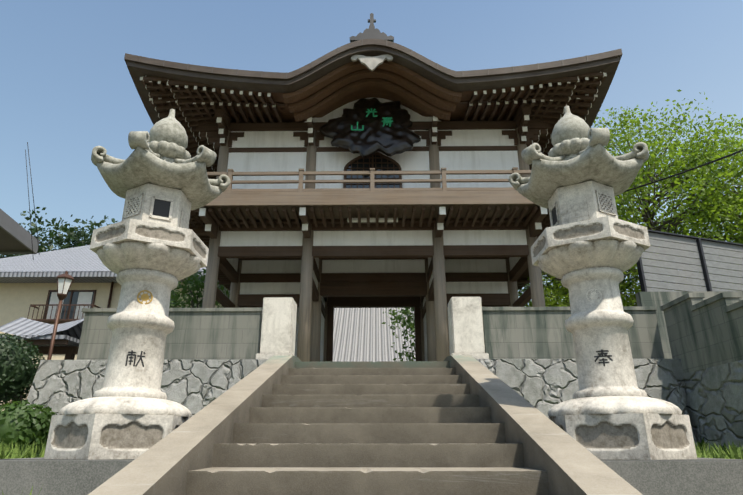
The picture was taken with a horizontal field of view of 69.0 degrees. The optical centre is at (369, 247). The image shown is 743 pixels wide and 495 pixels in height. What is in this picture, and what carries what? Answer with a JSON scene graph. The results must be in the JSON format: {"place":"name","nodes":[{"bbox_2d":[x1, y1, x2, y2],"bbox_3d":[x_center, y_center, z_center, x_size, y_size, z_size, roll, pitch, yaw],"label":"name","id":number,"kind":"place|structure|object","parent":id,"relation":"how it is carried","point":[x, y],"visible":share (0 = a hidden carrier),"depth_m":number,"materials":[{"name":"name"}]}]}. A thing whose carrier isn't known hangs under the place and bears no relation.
{"place":"outdoors","nodes":[
{"label":"outdoors","id":0,"kind":"place"},
{"bbox_2d":[0,228,31,251],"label":"soffit","id":1,"kind":"structure","parent":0,"point":[9,243],"depth_m":7.70,"materials":[{"name":"beige paint"}]},
{"bbox_2d":[0,209,39,253],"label":"roof eave","id":2,"kind":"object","parent":1,"relation":"attached to","point":[9,225],"depth_m":7.47,"materials":[{"name":"grey"}]},
{"bbox_2d":[0,207,78,257],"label":"tree","id":3,"kind":"object","parent":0,"point":[50,243],"depth_m":30.80,"materials":[{"name":"green plant"}]},
{"bbox_2d":[46,292,92,318],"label":"curtains","id":4,"kind":"object","parent":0,"point":[84,297],"visible":0.54,"depth_m":17.51,"materials":[{"name":"white fabric"}]},
{"bbox_2d":[49,214,116,250],"bbox_3d":[-14.739,4.503,30.816,7.960,13.224,7.990,0,-20,1],"label":"tree","id":5,"kind":"object","parent":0,"point":[81,234],"depth_m":30.19,"materials":[{"name":"green plant"}]},
{"bbox_2d":[0,0,742,306],"label":"sky","id":6,"kind":"structure","parent":0,"point":[68,89],"materials":[{"name":"blue"}]},
{"bbox_2d":[124,39,621,127],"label":"roof","id":7,"kind":"structure","parent":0,"point":[608,62],"depth_m":10.01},
{"bbox_2d":[139,39,587,78],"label":"gate roof fascia seams","id":8,"kind":"object","parent":7,"relation":"attached to","point":[362,44],"visible":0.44,"depth_m":9.94,"materials":[{"name":"brown wood"}]},
{"bbox_2d":[140,72,605,178],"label":"rafter ends","id":9,"kind":"object","parent":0,"point":[206,111],"visible":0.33,"depth_m":10.66,"materials":[{"name":"brown wood"}]},
{"bbox_2d":[140,71,606,169],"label":"rafters","id":10,"kind":"object","parent":9,"relation":"attached to","point":[269,94],"visible":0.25,"depth_m":10.36,"materials":[{"name":"brown wood"}]},
{"bbox_2d":[216,128,529,188],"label":"upper pillars","id":11,"kind":"structure","parent":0,"point":[434,164],"depth_m":10.94,"materials":[{"name":"brown wood"}]},
{"bbox_2d":[220,230,526,361],"bbox_3d":[0.093,1.565,11.677,6.170,2.735,3.570,0,-20,1],"label":"gate plaster","id":12,"kind":"object","parent":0,"point":[372,238],"visible":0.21,"depth_m":11.84,"materials":[{"name":"white paint"}]},
{"bbox_2d":[148,68,598,177],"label":"eave soffit","id":13,"kind":"structure","parent":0,"point":[458,114],"depth_m":11.11,"materials":[{"name":"brown wood"}]},
{"bbox_2d":[199,115,547,149],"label":"white gate ends","id":14,"kind":"object","parent":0,"point":[310,130],"visible":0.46,"depth_m":10.87,"materials":[{"name":"white paint"}]},
{"bbox_2d":[326,305,421,361],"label":"door posts","id":15,"kind":"object","parent":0,"point":[417,324],"visible":0.57,"depth_m":13.26,"materials":[{"name":"brown wood"}]},
{"bbox_2d":[25,142,742,259],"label":"power cables","id":16,"kind":"object","parent":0,"point":[739,151],"visible":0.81,"depth_m":8.35,"materials":[{"name":"black rubber"}]},
{"bbox_2d":[636,229,742,291],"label":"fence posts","id":17,"kind":"object","parent":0,"point":[643,286],"visible":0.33,"depth_m":10.32,"materials":[{"name":"wood"}]},
{"bbox_2d":[641,232,742,291],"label":"fence panels","id":18,"kind":"object","parent":17,"relation":"attached to","point":[669,248],"depth_m":10.30,"materials":[{"name":"grey metal"}]},
{"bbox_3d":[-13.014,2.170,5.100,33.950,0.360,3.200,0,-20,1],"label":"plant bed","id":19,"kind":"object","parent":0,"visible":0},
{"bbox_2d":[0,399,56,452],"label":"bush","id":20,"kind":"object","parent":19,"relation":"on","point":[23,422],"visible":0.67,"depth_m":5.52,"materials":[{"name":"green plant"}]},
{"bbox_2d":[0,457,742,494],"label":"kerb plinth","id":21,"kind":"structure","parent":19,"relation":"on","point":[708,476],"depth_m":3.25,"materials":[{"name":"concrete"}]},
{"bbox_2d":[44,183,208,459],"bbox_3d":[-1.835,0.560,4.375,0.934,2.130,1.010,0,-20,1],"label":"stone lantern","id":22,"kind":"object","parent":21,"relation":"on","point":[128,411],"visible":0.92,"depth_m":4.15,"materials":[{"name":"stone"}]},
{"bbox_2d":[125,350,145,366],"bbox_3d":[-1.760,0.838,4.078,0.133,0.120,0.014,8,-21,-21],"label":"carved character","id":23,"kind":"object","parent":22,"relation":"attached to","point":[131,357],"visible":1,"depth_m":4.07,"materials":[{"name":"black"}]},
{"bbox_2d":[137,290,152,303],"bbox_3d":[-1.762,0.391,4.246,0.116,0.116,0.001,8,-21,-21],"label":"crest emblem","id":24,"kind":"object","parent":22,"relation":"attached to","point":[144,297],"visible":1,"depth_m":4.25,"materials":[{"name":"gold metal"}]},
{"bbox_2d":[134,198,170,217],"bbox_3d":[-1.835,-0.264,4.676,0.380,0.175,0.493,0,-20,1],"label":"window","id":25,"kind":"structure","parent":22,"relation":"attached to","point":[161,208],"depth_m":4.48,"materials":[{"name":"black glass"}]},
{"bbox_2d":[91,109,230,209],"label":"lantern roof","id":26,"kind":"structure","parent":22,"relation":"on","point":[162,157],"depth_m":4.56,"materials":[{"name":"grey stone"}]},
{"bbox_2d":[531,181,696,459],"bbox_3d":[1.825,0.543,4.329,0.934,2.130,1.010,0,-20,1],"label":"stone lantern","id":27,"kind":"object","parent":21,"relation":"on","point":[584,244],"visible":0.81,"depth_m":4.10,"materials":[{"name":"stone"}]},
{"bbox_2d":[509,106,648,207],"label":"lantern roof","id":28,"kind":"structure","parent":27,"relation":"on","point":[578,152],"depth_m":4.51,"materials":[{"name":"grey stone"}]},
{"bbox_2d":[552,197,607,225],"bbox_3d":[1.825,-0.281,4.629,0.496,0.175,0.365,-13,-24,31],"label":"dark stone lantern firebox","id":29,"kind":"object","parent":27,"relation":"attached to","point":[554,216],"visible":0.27,"depth_m":4.64,"materials":[{"name":"black"}]},
{"bbox_2d":[586,288,601,302],"bbox_3d":[1.747,0.374,4.202,0.116,0.116,0.001,-9,-22,22],"label":"crest emblem","id":30,"kind":"object","parent":27,"relation":"attached to","point":[593,295],"visible":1,"depth_m":4.20,"materials":[{"name":"stone"}]},
{"bbox_2d":[594,349,612,365],"bbox_3d":[1.745,0.824,4.033,0.130,0.124,0.014,-9,-22,22],"label":"carved character","id":31,"kind":"object","parent":27,"relation":"attached to","point":[602,351],"visible":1,"depth_m":4.03,"materials":[{"name":"black"}]},
{"bbox_2d":[0,440,742,494],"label":"grass","id":32,"kind":"structure","parent":19,"relation":"on","point":[15,452],"depth_m":4.31,"materials":[{"name":"green plant"}]},
{"bbox_2d":[697,437,728,454],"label":"weeds","id":33,"kind":"object","parent":19,"relation":"on","point":[702,442],"depth_m":6.18,"materials":[{"name":"green plant"}]},
{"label":"terrace","id":34,"kind":"structure","parent":0,"visible":0},
{"bbox_2d":[169,269,243,307],"bbox_3d":[-5.002,2.827,15.427,4.285,5.140,4.323,0,-20,1],"label":"shrub","id":35,"kind":"object","parent":34,"relation":"on","point":[195,281],"depth_m":15.25,"materials":[{"name":"green plant"}]},
{"bbox_2d":[190,223,548,307],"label":"gate beams","id":36,"kind":"structure","parent":34,"relation":"on","point":[373,290],"depth_m":11.77,"materials":[{"name":"brown wood"}]},
{"bbox_2d":[188,206,550,289],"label":"balcony joists","id":37,"kind":"object","parent":36,"relation":"on","point":[195,221],"visible":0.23,"depth_m":10.03,"materials":[{"name":"brown wood"}]},
{"bbox_2d":[201,190,539,287],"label":"balcony floor","id":38,"kind":"structure","parent":36,"relation":"on","point":[382,200],"depth_m":9.67,"materials":[{"name":"wood"}]},
{"bbox_2d":[207,167,530,191],"bbox_3d":[0.093,-0.309,12.359,8.300,0.505,5.700,0,-20,1],"label":"balcony railing","id":39,"kind":"object","parent":38,"relation":"on","point":[372,172],"visible":0.19,"depth_m":9.90,"materials":[{"name":"brown wood"}]},
{"bbox_2d":[227,98,518,188],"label":"upper wall","id":40,"kind":"structure","parent":38,"relation":"on","point":[339,161],"depth_m":11.00,"materials":[{"name":"white paint"}]},
{"bbox_2d":[319,98,420,157],"bbox_3d":[0.009,-2.456,10.967,2.028,1.640,0.483,0,-20,1],"label":"sign plaque","id":41,"kind":"object","parent":40,"relation":"attached to","point":[374,136],"visible":0.98,"depth_m":10.81,"materials":[{"name":"brown wood"}]},
{"bbox_2d":[351,108,392,130],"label":"plaque characters","id":42,"kind":"object","parent":41,"relation":"attached to","point":[387,120],"visible":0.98,"depth_m":10.87,"materials":[{"name":"green paint"}]},
{"bbox_2d":[343,152,401,187],"bbox_3d":[0.068,-1.378,10.817,1.210,1.229,0.050,0,-20,1],"label":"lattice window","id":43,"kind":"structure","parent":40,"relation":"attached to","point":[352,161],"depth_m":10.90,"materials":[{"name":"brown wood"}]},
{"bbox_2d":[215,106,530,145],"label":"brackets","id":44,"kind":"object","parent":38,"relation":"on","point":[521,122],"depth_m":10.89,"materials":[{"name":"brown wood"}]},
{"bbox_2d":[197,121,549,152],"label":"gate beams","id":45,"kind":"structure","parent":38,"relation":"on","point":[535,129],"depth_m":11.17,"materials":[{"name":"brown wood"}]},
{"bbox_2d":[199,207,546,361],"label":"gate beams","id":46,"kind":"structure","parent":34,"relation":"on","point":[229,271],"depth_m":10.45,"materials":[{"name":"brown wood"}]},
{"bbox_2d":[199,206,547,230],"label":"beam end caps","id":47,"kind":"object","parent":46,"relation":"attached to","point":[302,211],"visible":0.96,"depth_m":9.96,"materials":[{"name":"paint"}]},
{"bbox_2d":[202,223,544,361],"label":"wooden pillars","id":48,"kind":"structure","parent":34,"relation":"on","point":[309,335],"depth_m":10.17,"materials":[{"name":"brown wood"}]},
{"bbox_2d":[333,308,415,361],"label":"corrugated roof","id":49,"kind":"structure","parent":34,"relation":"on","point":[362,334],"depth_m":31.31,"materials":[{"name":"grey metal"}]},
{"bbox_2d":[381,308,414,360],"bbox_3d":[2.906,2.702,19.619,4.934,6.242,4.513,0,-20,1],"label":"tree","id":50,"kind":"object","parent":34,"relation":"on","point":[406,312],"depth_m":19.28,"materials":[{"name":"green plant"}]},
{"bbox_2d":[518,209,639,306],"bbox_3d":[6.061,0.987,17.036,5.051,7.699,5.564,0,-20,1],"label":"bush","id":51,"kind":"object","parent":34,"relation":"on","point":[526,287],"depth_m":16.62,"materials":[{"name":"green plant"}]},
{"bbox_2d":[518,199,660,306],"bbox_3d":[5.368,1.030,13.331,4.085,5.091,3.788,0,-20,1],"label":"tree","id":52,"kind":"object","parent":34,"relation":"on","point":[561,295],"depth_m":12.98,"materials":[{"name":"green plant"}]},
{"bbox_2d":[543,89,742,305],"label":"tree","id":53,"kind":"object","parent":34,"relation":"on","point":[662,162],"depth_m":13.71,"materials":[{"name":"green plant"}]},
{"bbox_2d":[637,112,742,284],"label":"tree","id":54,"kind":"object","parent":34,"relation":"on","point":[716,199],"depth_m":14.26,"materials":[{"name":"green plant"}]},
{"bbox_3d":[0.093,-3.208,13.414,9.240,2.475,6.600,0,-20,1],"label":"gate","id":55,"kind":"object","parent":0,"visible":0},
{"bbox_2d":[350,13,393,42],"bbox_3d":[0.049,-4.190,10.345,0.840,0.640,0.120,0,-20,1],"label":"roof finial","id":56,"kind":"object","parent":55,"relation":"on","point":[371,32],"visible":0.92,"depth_m":10.22,"materials":[{"name":"metal"}]},
{"bbox_2d":[351,54,392,70],"bbox_3d":[0.050,-3.455,10.126,0.800,0.350,0.050,0,-20,1],"label":"gable ornament","id":57,"kind":"object","parent":55,"relation":"attached to","point":[371,63],"visible":1,"depth_m":10.13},
{"bbox_2d":[283,60,461,121],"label":"karahafu ribs","id":58,"kind":"object","parent":55,"relation":"attached to","point":[371,81],"visible":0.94,"depth_m":10.45,"materials":[{"name":"brown wood"}]},
{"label":"road","id":59,"kind":"structure","parent":0,"visible":0},
{"bbox_2d":[0,333,44,407],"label":"round shrub","id":60,"kind":"object","parent":59,"relation":"on","point":[18,369],"visible":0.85,"depth_m":8.71,"materials":[{"name":"green plant"}]},
{"bbox_2d":[9,340,78,406],"bbox_3d":[-6.978,3.279,11.421,1.450,2.440,1.380,0,-20,1],"label":"porch frame","id":61,"kind":"object","parent":59,"relation":"on","point":[69,352],"visible":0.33,"depth_m":11.71,"materials":[{"name":"brown wood"}]},
{"bbox_2d":[0,317,83,346],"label":"porch roof","id":62,"kind":"structure","parent":61,"relation":"on","point":[28,329],"depth_m":11.58,"materials":[{"name":"grey metal"}]},
{"bbox_2d":[47,271,73,359],"bbox_3d":[-5.291,1.933,8.906,0.320,3.250,0.277,0,-20,1],"label":"street lamp post","id":63,"kind":"object","parent":59,"relation":"on","point":[62,296],"visible":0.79,"depth_m":9.22,"materials":[{"name":"brown metal"}]},
{"bbox_2d":[58,278,71,293],"bbox_3d":[-5.291,0.688,9.360,0.250,0.260,0.217,0,-20,1],"label":"lamp glass","id":64,"kind":"object","parent":63,"relation":"on","point":[61,284],"visible":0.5,"depth_m":9.29,"materials":[{"name":"white glass"}]},
{"label":"ground","id":65,"kind":"structure","parent":0,"visible":0},
{"bbox_2d":[0,282,223,393],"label":"house walls","id":66,"kind":"structure","parent":65,"relation":"on","point":[17,300],"depth_m":17.60,"materials":[{"name":"beige paint"}]},
{"bbox_2d":[27,282,176,323],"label":"house window frames","id":67,"kind":"structure","parent":66,"relation":"attached to","point":[52,321],"depth_m":17.04,"materials":[{"name":"brown metal"}]},
{"bbox_2d":[45,292,175,318],"bbox_3d":[-8.333,1.931,17.454,4.200,1.100,0.020,0,-20,1],"label":"window","id":68,"kind":"structure","parent":66,"relation":"in","point":[75,295],"depth_m":17.51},
{"bbox_2d":[0,245,247,307],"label":"house roof","id":69,"kind":"structure","parent":66,"relation":"on","point":[82,264],"depth_m":17.82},
{"bbox_2d":[185,361,548,494],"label":"stairs","id":70,"kind":"structure","parent":65,"relation":"on","point":[374,428],"depth_m":4.15,"materials":[{"name":"concrete"}]},
{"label":"forecourt ground","id":71,"kind":"structure","parent":0,"visible":0},
{"bbox_2d":[26,359,742,450],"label":"stone retaining wall","id":72,"kind":"structure","parent":71,"relation":"on","point":[709,401],"depth_m":6.93,"materials":[{"name":"grey stone"}]},
{"bbox_2d":[88,356,301,494],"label":"stair stringer","id":73,"kind":"object","parent":72,"relation":"attached to","point":[164,465],"visible":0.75,"depth_m":3.50,"materials":[{"name":"concrete"}]},
{"bbox_2d":[256,297,488,358],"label":"stone posts","id":74,"kind":"object","parent":72,"relation":"on","point":[278,328],"visible":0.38,"depth_m":7.46,"materials":[{"name":"white stone"}]},
{"bbox_2d":[76,291,742,372],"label":"block walls","id":75,"kind":"structure","parent":72,"relation":"on","point":[695,330],"depth_m":7.44,"materials":[{"name":"concrete"}]},
{"bbox_2d":[444,355,642,494],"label":"stair stringer","id":76,"kind":"object","parent":72,"relation":"attached to","point":[569,464],"visible":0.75,"depth_m":3.47,"materials":[{"name":"concrete"}]}
]}

